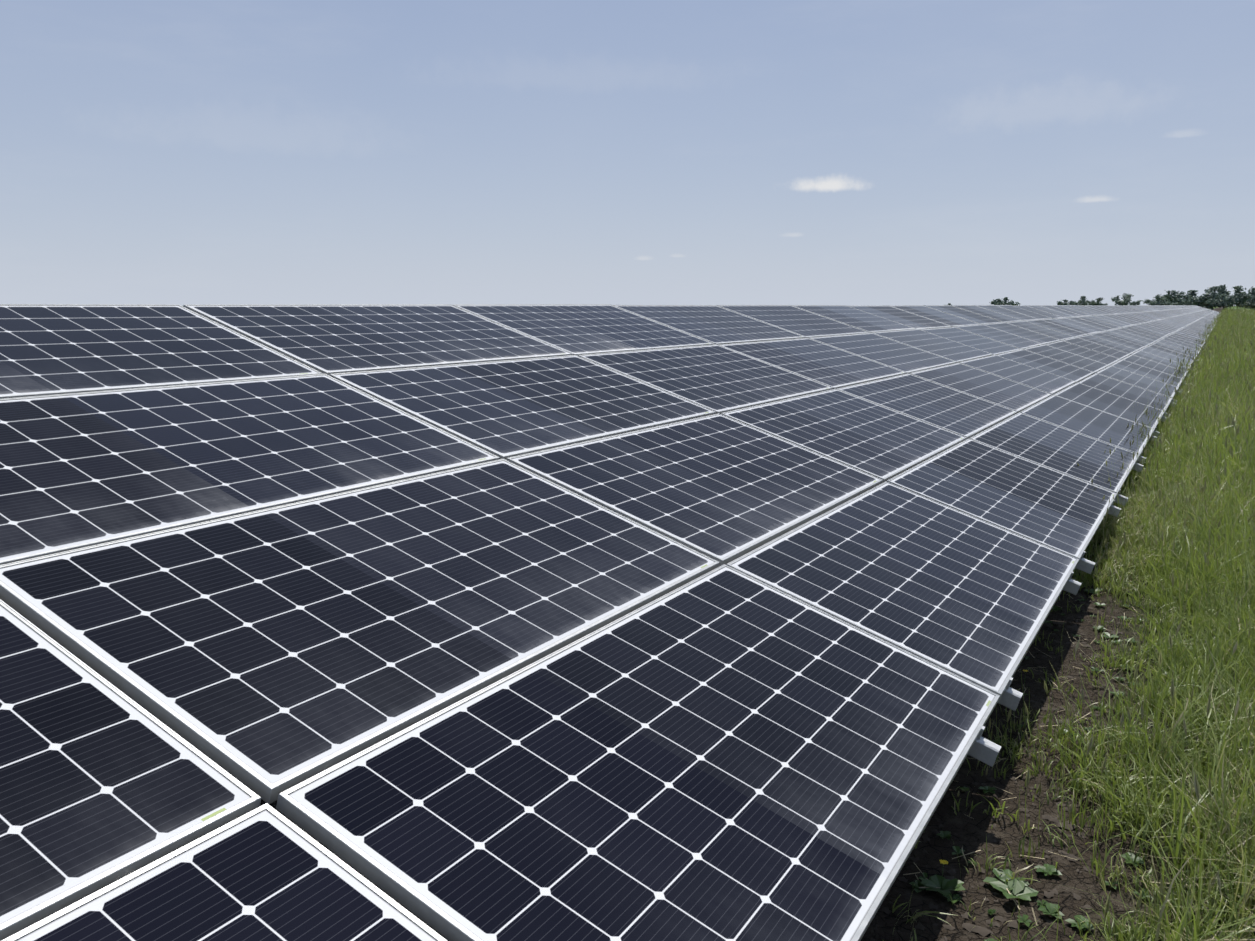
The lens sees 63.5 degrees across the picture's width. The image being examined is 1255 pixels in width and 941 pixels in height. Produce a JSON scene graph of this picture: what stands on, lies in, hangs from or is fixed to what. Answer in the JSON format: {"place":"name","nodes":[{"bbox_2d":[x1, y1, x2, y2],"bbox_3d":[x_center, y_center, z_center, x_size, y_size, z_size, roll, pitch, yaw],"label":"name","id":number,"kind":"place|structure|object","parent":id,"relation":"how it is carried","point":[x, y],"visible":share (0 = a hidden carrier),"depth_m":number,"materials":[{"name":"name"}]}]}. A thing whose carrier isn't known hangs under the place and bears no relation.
{"place":"outdoors","nodes":[
{"label":"outdoors","id":0,"kind":"place"},
{"bbox_2d":[0,0,1254,305],"label":"sky","id":1,"kind":"structure","parent":0,"point":[153,152],"materials":[{"name":"blue"}]},
{"bbox_2d":[260,306,1254,940],"bbox_3d":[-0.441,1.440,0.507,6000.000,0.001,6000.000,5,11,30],"label":"ground","id":2,"kind":"structure","parent":0,"point":[972,828],"depth_m":2.94,"materials":[{"name":"soil"}]},
{"bbox_2d":[337,325,1215,893],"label":"support beams","id":3,"kind":"structure","parent":2,"relation":"on","point":[985,751],"depth_m":3.34,"materials":[{"name":"silver metal"}]},
{"bbox_2d":[0,304,1182,940],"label":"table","id":4,"kind":"object","parent":3,"relation":"on","point":[530,622],"visible":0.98,"depth_m":2.92,"materials":[{"name":"glass"}]},
{"bbox_2d":[951,305,1206,379],"bbox_3d":[13.748,-3.962,28.180,3.894,1.270,24.218,5,11,30],"label":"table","id":5,"kind":"object","parent":3,"relation":"on","point":[1148,344],"visible":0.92,"depth_m":22.88,"materials":[{"name":"glass"}]},
{"bbox_2d":[1099,305,1211,337],"bbox_3d":[25.962,-7.323,48.848,3.892,1.263,24.220,5,11,30],"label":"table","id":6,"kind":"object","parent":3,"relation":"on","point":[1168,320],"visible":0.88,"depth_m":45.94,"materials":[{"name":"glass"}]},
{"bbox_2d":[1141,305,1216,326],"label":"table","id":7,"kind":"object","parent":3,"relation":"on","point":[1183,314],"visible":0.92,"depth_m":67.25,"materials":[{"name":"glass"}]},
{"bbox_2d":[1163,305,1217,319],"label":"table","id":8,"kind":"object","parent":3,"relation":"on","point":[1191,311],"visible":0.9,"depth_m":88.43,"materials":[{"name":"glass"}]},
{"bbox_2d":[1176,305,1215,316],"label":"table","id":9,"kind":"object","parent":3,"relation":"on","point":[1198,310],"visible":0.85,"depth_m":109.47,"materials":[{"name":"glass"}]},
{"bbox_2d":[1185,305,1218,314],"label":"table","id":10,"kind":"object","parent":3,"relation":"on","point":[1201,309],"visible":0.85,"depth_m":131.79,"materials":[{"name":"glass"}]},
{"bbox_2d":[1191,305,1220,313],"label":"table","id":11,"kind":"object","parent":3,"relation":"on","point":[1205,308],"visible":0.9,"depth_m":151.55,"materials":[{"name":"glass"}]},
{"bbox_2d":[991,297,1019,305],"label":"tree","id":12,"kind":"object","parent":2,"relation":"on","point":[1004,301],"visible":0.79,"depth_m":396.64,"materials":[{"name":"green plant"}]},
{"bbox_2d":[871,549,1224,940],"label":"soil clods","id":13,"kind":"object","parent":2,"relation":"on","point":[984,931],"visible":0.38,"depth_m":2.94,"materials":[{"name":"brown soil"}]},
{"bbox_2d":[1057,299,1075,304],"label":"tree","id":14,"kind":"object","parent":2,"relation":"on","point":[1065,302],"visible":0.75,"depth_m":393.05,"materials":[{"name":"green plant"}]},
{"bbox_2d":[909,554,1245,940],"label":"weeds","id":15,"kind":"object","parent":2,"relation":"on","point":[1015,886],"visible":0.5,"depth_m":2.64,"materials":[{"name":"green plant"}]},
{"bbox_2d":[903,541,1252,933],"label":"straw litter","id":16,"kind":"object","parent":2,"relation":"on","point":[1026,771],"visible":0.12,"depth_m":3.10,"materials":[{"name":"beige plant"}]},
{"bbox_2d":[1069,296,1094,304],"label":"tree","id":17,"kind":"object","parent":2,"relation":"on","point":[1082,301],"visible":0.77,"depth_m":400.25,"materials":[{"name":"green plant"}]},
{"bbox_2d":[1087,297,1106,305],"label":"tree","id":18,"kind":"object","parent":2,"relation":"on","point":[1098,302],"visible":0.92,"depth_m":384.87,"materials":[{"name":"green plant"}]},
{"bbox_2d":[1111,293,1142,305],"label":"tree","id":19,"kind":"object","parent":2,"relation":"on","point":[1119,302],"visible":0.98,"depth_m":392.64,"materials":[{"name":"green plant"}]},
{"bbox_2d":[1142,295,1165,304],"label":"tree","id":20,"kind":"object","parent":2,"relation":"on","point":[1158,301],"visible":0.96,"depth_m":326.09,"materials":[{"name":"green plant"}]},
{"bbox_2d":[1156,298,1179,304],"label":"scrub","id":21,"kind":"object","parent":2,"relation":"on","point":[1167,302],"visible":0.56,"depth_m":330.85,"materials":[{"name":"green plant"}]},
{"bbox_2d":[1160,290,1185,304],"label":"tree","id":22,"kind":"object","parent":2,"relation":"on","point":[1176,297],"visible":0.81,"depth_m":351.74,"materials":[{"name":"green plant"}]},
{"bbox_2d":[1180,295,1192,304],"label":"tree","id":23,"kind":"object","parent":2,"relation":"on","point":[1185,297],"visible":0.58,"depth_m":380.59,"materials":[{"name":"green plant"}]},
{"bbox_2d":[1186,290,1197,296],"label":"tree","id":24,"kind":"object","parent":2,"relation":"on","point":[1192,293],"visible":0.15,"depth_m":383.98,"materials":[{"name":"green plant"}]},
{"bbox_2d":[1187,286,1223,308],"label":"tree","id":25,"kind":"object","parent":2,"relation":"on","point":[1201,299],"visible":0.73,"depth_m":360.50,"materials":[{"name":"green plant"}]},
{"bbox_2d":[1191,302,1222,309],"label":"scrub","id":26,"kind":"object","parent":2,"relation":"on","point":[1212,308],"visible":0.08,"depth_m":367.10,"materials":[{"name":"green plant"}]},
{"bbox_2d":[1205,293,1239,309],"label":"scrub","id":27,"kind":"object","parent":2,"relation":"on","point":[1215,302],"visible":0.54,"depth_m":338.51,"materials":[{"name":"green plant"}]},
{"bbox_2d":[1216,284,1238,308],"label":"tree","id":28,"kind":"object","parent":2,"relation":"on","point":[1223,288],"visible":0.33,"depth_m":374.13,"materials":[{"name":"green plant"}]},
{"bbox_2d":[1224,285,1252,305],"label":"tree","id":29,"kind":"object","parent":2,"relation":"on","point":[1244,297],"visible":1,"depth_m":320.06,"materials":[{"name":"green plant"}]},
{"bbox_2d":[1236,295,1254,309],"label":"scrub","id":30,"kind":"object","parent":2,"relation":"on","point":[1249,304],"visible":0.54,"depth_m":338.94,"materials":[{"name":"green plant"}]},
{"bbox_2d":[1241,286,1254,303],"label":"tree","id":31,"kind":"object","parent":2,"relation":"on","point":[1251,289],"visible":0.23,"depth_m":343.94,"materials":[{"name":"green plant"}]},
{"bbox_2d":[883,383,1254,940],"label":"grass","id":32,"kind":"structure","parent":0,"point":[1205,553],"depth_m":3.37,"materials":[{"name":"green plant"}]},
{"bbox_2d":[1104,327,1254,508],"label":"grass","id":33,"kind":"structure","parent":0,"point":[1221,406],"depth_m":9.35,"materials":[{"name":"green plant"}]},
{"bbox_2d":[1170,316,1254,385],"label":"grass","id":34,"kind":"structure","parent":0,"point":[1228,341],"depth_m":22.04,"materials":[{"name":"green plant"}]},
{"bbox_2d":[1205,302,1254,335],"bbox_3d":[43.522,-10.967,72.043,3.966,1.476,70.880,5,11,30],"label":"grass","id":35,"kind":"structure","parent":0,"point":[1226,318],"depth_m":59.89,"materials":[{"name":"green plant"}]}
]}

